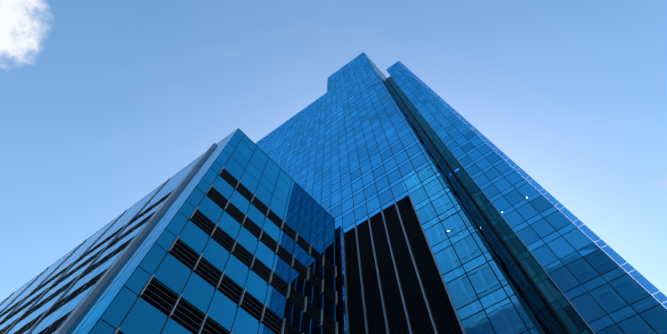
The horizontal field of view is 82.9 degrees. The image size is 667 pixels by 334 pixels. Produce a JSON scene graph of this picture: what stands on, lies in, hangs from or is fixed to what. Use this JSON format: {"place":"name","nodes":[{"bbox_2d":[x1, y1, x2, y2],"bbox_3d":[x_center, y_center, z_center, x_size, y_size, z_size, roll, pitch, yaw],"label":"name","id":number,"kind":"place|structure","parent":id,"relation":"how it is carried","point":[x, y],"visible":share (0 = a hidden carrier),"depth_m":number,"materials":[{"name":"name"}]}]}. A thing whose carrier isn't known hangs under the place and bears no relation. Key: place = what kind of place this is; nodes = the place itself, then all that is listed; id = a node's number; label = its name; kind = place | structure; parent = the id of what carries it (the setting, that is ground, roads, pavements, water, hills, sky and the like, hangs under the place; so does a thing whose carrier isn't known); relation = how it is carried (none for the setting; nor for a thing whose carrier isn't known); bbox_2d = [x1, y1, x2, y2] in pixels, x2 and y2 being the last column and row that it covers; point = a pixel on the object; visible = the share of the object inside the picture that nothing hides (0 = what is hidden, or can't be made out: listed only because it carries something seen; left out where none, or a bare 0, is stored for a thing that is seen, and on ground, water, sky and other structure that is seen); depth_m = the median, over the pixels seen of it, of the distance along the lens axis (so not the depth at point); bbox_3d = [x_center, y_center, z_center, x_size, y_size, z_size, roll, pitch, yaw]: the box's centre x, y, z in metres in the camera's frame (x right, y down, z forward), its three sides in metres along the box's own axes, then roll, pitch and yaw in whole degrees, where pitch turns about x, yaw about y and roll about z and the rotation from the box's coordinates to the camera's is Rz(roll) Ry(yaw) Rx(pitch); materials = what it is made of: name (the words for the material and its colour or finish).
{"place":"outdoors","nodes":[
{"label":"outdoors","id":0,"kind":"place"},
{"bbox_2d":[0,0,666,308],"label":"sky","id":1,"kind":"structure","parent":0,"point":[103,102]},
{"bbox_3d":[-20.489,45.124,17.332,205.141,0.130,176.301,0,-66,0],"label":"pavement","id":2,"kind":"structure","parent":0,"visible":0},
{"bbox_2d":[0,128,337,333],"bbox_3d":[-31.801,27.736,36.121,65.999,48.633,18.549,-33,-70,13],"label":"building","id":3,"kind":"structure","parent":2,"relation":"on","point":[233,232],"depth_m":32.52,"materials":[{"name":"glass"}]},
{"bbox_2d":[255,52,666,333],"bbox_3d":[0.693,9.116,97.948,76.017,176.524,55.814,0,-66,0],"label":"tower","id":4,"kind":"structure","parent":2,"relation":"on","point":[448,221],"depth_m":45.95,"materials":[{"name":"blue glass"}]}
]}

